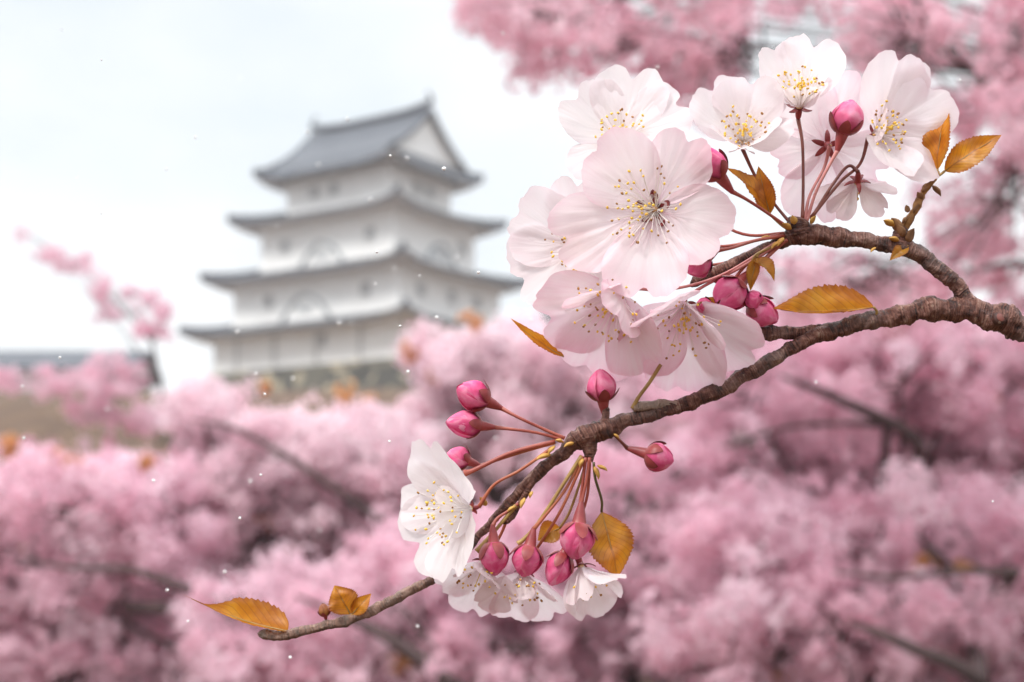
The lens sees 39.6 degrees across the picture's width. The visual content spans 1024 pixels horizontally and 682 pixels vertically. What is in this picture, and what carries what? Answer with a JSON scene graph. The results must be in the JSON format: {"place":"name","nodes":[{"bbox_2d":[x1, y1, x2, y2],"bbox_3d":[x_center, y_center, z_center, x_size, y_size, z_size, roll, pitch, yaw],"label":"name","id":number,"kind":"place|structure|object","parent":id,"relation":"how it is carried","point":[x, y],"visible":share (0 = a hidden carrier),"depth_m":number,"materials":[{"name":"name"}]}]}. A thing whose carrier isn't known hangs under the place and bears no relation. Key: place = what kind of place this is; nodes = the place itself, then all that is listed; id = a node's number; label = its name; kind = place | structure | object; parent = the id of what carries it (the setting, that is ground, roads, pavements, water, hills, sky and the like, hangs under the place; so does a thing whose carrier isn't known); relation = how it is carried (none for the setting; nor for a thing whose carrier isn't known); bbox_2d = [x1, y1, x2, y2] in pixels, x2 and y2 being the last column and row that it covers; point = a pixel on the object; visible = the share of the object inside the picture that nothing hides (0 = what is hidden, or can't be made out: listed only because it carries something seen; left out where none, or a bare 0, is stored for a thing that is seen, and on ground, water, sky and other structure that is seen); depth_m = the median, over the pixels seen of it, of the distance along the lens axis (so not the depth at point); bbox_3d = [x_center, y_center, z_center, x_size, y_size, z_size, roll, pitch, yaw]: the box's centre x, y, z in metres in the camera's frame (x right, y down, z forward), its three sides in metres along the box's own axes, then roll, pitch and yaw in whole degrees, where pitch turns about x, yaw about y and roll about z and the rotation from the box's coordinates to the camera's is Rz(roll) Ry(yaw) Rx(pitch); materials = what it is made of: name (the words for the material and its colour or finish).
{"place":"outdoors","nodes":[
{"label":"outdoors","id":0,"kind":"place"},
{"bbox_2d":[0,388,697,681],"bbox_3d":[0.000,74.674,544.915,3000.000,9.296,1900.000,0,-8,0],"label":"ground","id":1,"kind":"structure","parent":0,"point":[23,414],"depth_m":61.43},
{"bbox_2d":[0,351,162,391],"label":"storehouse","id":2,"kind":"structure","parent":1,"relation":"on","point":[25,361],"depth_m":85.73,"materials":[{"name":"paint"}]},
{"bbox_2d":[0,222,175,459],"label":"cherry tree","id":3,"kind":"object","parent":1,"relation":"on","point":[99,387],"visible":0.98,"depth_m":29.72,"materials":[{"name":"pink plant"}]},
{"bbox_2d":[0,432,264,681],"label":"cherry tree","id":4,"kind":"object","parent":1,"relation":"on","point":[86,596],"visible":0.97,"depth_m":11.96,"materials":[{"name":"pink plant"}]},
{"bbox_2d":[20,403,307,545],"bbox_3d":[-7.458,3.469,27.972,7.875,4.515,5.703,0,-8,0],"label":"cherry tree","id":5,"kind":"object","parent":1,"relation":"on","point":[240,413],"depth_m":28.00,"materials":[{"name":"pink plant"}]},
{"bbox_2d":[160,433,184,461],"bbox_3d":[-7.072,3.661,32.781,2.400,5.416,1.878,3,-9,-20],"label":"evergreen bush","id":6,"kind":"object","parent":1,"relation":"on","point":[168,442],"visible":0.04,"depth_m":32.88,"materials":[{"name":"plant"}]},
{"bbox_2d":[147,371,467,676],"bbox_3d":[-2.389,2.014,14.292,3.878,3.541,5.553,0,-8,0],"label":"cherry tree","id":7,"kind":"object","parent":1,"relation":"on","point":[330,474],"visible":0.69,"depth_m":13.45,"materials":[{"name":"pink plant"}]},
{"bbox_2d":[208,357,426,390],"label":"stone base","id":8,"kind":"object","parent":1,"relation":"on","point":[384,373],"visible":0.15,"depth_m":94.67,"materials":[{"name":"grey stone"}]},
{"bbox_2d":[178,91,523,373],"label":"castle keep","id":9,"kind":"structure","parent":8,"relation":"on","point":[304,289],"depth_m":99.55,"materials":[{"name":"white paint"}]},
{"bbox_2d":[261,293,273,309],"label":"window","id":10,"kind":"structure","parent":9,"relation":"in","point":[268,296],"depth_m":100.34,"materials":[{"name":"white paint"}]},
{"bbox_2d":[278,238,289,254],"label":"window","id":11,"kind":"structure","parent":9,"relation":"in","point":[284,244],"depth_m":101.65,"materials":[{"name":"white paint"}]},
{"bbox_2d":[307,184,318,200],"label":"window","id":12,"kind":"structure","parent":9,"relation":"in","point":[313,191],"depth_m":102.20,"materials":[{"name":"white paint"}]},
{"bbox_2d":[314,331,327,348],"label":"window","id":13,"kind":"structure","parent":9,"relation":"in","point":[321,336],"depth_m":95.87,"materials":[{"name":"white paint"}]},
{"bbox_2d":[327,180,339,197],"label":"window","id":14,"kind":"structure","parent":9,"relation":"in","point":[333,188],"depth_m":101.13,"materials":[{"name":"white paint"}]},
{"bbox_2d":[358,280,371,297],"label":"window","id":15,"kind":"structure","parent":9,"relation":"in","point":[365,285],"depth_m":95.40,"materials":[{"name":"white paint"}]},
{"bbox_2d":[362,224,375,241],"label":"window","id":16,"kind":"structure","parent":9,"relation":"in","point":[369,229],"depth_m":97.30,"materials":[{"name":"white paint"}]},
{"bbox_2d":[413,179,423,197],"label":"window","id":17,"kind":"structure","parent":9,"relation":"in","point":[417,184],"depth_m":100.98,"materials":[{"name":"white paint"}]},
{"bbox_2d":[416,280,427,298],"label":"window","id":18,"kind":"structure","parent":9,"relation":"in","point":[421,285],"depth_m":95.73,"materials":[{"name":"white paint"}]},
{"bbox_2d":[425,183,435,201],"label":"window","id":19,"kind":"structure","parent":9,"relation":"in","point":[429,188],"depth_m":102.22,"materials":[{"name":"white paint"}]},
{"bbox_2d":[447,288,457,306],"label":"window","id":20,"kind":"structure","parent":9,"relation":"in","point":[452,292],"depth_m":98.62,"materials":[{"name":"white paint"}]},
{"bbox_2d":[457,240,467,257],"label":"window","id":21,"kind":"structure","parent":9,"relation":"in","point":[462,245],"depth_m":102.57,"materials":[{"name":"white paint"}]},
{"bbox_2d":[472,294,481,311],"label":"window","id":22,"kind":"structure","parent":9,"relation":"in","point":[476,298],"depth_m":100.96,"materials":[{"name":"white paint"}]},
{"bbox_2d":[165,502,621,681],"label":"cherry tree","id":23,"kind":"object","parent":1,"relation":"on","point":[444,641],"visible":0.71,"depth_m":10.06,"materials":[{"name":"pink plant"}]},
{"bbox_2d":[344,398,633,516],"bbox_3d":[-0.676,3.151,26.001,7.293,4.628,6.100,0,-8,0],"label":"cherry tree","id":24,"kind":"object","parent":1,"relation":"on","point":[479,492],"visible":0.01,"depth_m":25.79,"materials":[{"name":"pink plant"}]},
{"bbox_2d":[538,312,550,322],"bbox_3d":[1.069,2.958,39.642,3.175,8.962,3.067,-7,-11,40],"label":"evergreen bush","id":25,"kind":"object","parent":1,"relation":"on","point":[547,320],"visible":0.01,"depth_m":40.06,"materials":[{"name":"plant"}]},
{"bbox_2d":[361,308,744,653],"bbox_3d":[0.568,1.824,16.871,4.579,4.662,4.574,0,-8,0],"label":"cherry tree","id":26,"kind":"object","parent":1,"relation":"on","point":[516,368],"visible":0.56,"depth_m":16.06,"materials":[{"name":"pink plant"}]},
{"bbox_2d":[187,33,1023,640],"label":"cherry branch","id":27,"kind":"object","parent":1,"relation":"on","point":[643,205],"visible":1,"depth_m":0.35,"materials":[{"name":"pink plant"}]},
{"bbox_2d":[474,428,780,681],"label":"cherry tree","id":28,"kind":"object","parent":1,"relation":"on","point":[604,644],"visible":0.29,"depth_m":11.18,"materials":[{"name":"pink plant"}]},
{"bbox_2d":[605,489,659,545],"bbox_3d":[2.148,3.121,21.837,2.213,3.397,2.248,0,-8,0],"label":"cherry tree","id":29,"kind":"object","parent":1,"relation":"on","point":[629,495],"visible":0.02,"depth_m":21.67,"materials":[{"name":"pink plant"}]},
{"bbox_2d":[449,0,1023,342],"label":"cherry tree","id":30,"kind":"object","parent":1,"relation":"on","point":[533,30],"visible":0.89,"depth_m":8.36,"materials":[{"name":"pink plant"}]},
{"bbox_2d":[615,294,874,505],"bbox_3d":[4.639,2.348,26.374,6.608,6.236,6.659,0,-8,0],"label":"cherry tree","id":31,"kind":"object","parent":1,"relation":"on","point":[820,317],"visible":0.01,"depth_m":25.30,"materials":[{"name":"pink plant"}]},
{"bbox_2d":[733,365,815,487],"bbox_3d":[3.875,2.530,21.718,2.966,4.528,1.902,3,-9,-18],"label":"cherry tree","id":32,"kind":"object","parent":1,"relation":"on","point":[748,443],"visible":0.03,"depth_m":21.46,"materials":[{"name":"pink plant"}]},
{"bbox_2d":[625,456,1023,681],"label":"cherry tree","id":33,"kind":"object","parent":1,"relation":"on","point":[854,587],"visible":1,"depth_m":9.53,"materials":[{"name":"pink plant"}]},
{"bbox_2d":[640,292,1023,665],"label":"cherry tree","id":34,"kind":"object","parent":1,"relation":"on","point":[958,386],"visible":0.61,"depth_m":11.68,"materials":[{"name":"pink plant"}]},
{"bbox_2d":[0,0,1023,391],"label":"sky","id":35,"kind":"structure","parent":0,"point":[168,74],"materials":[{"name":"white"}]}
]}

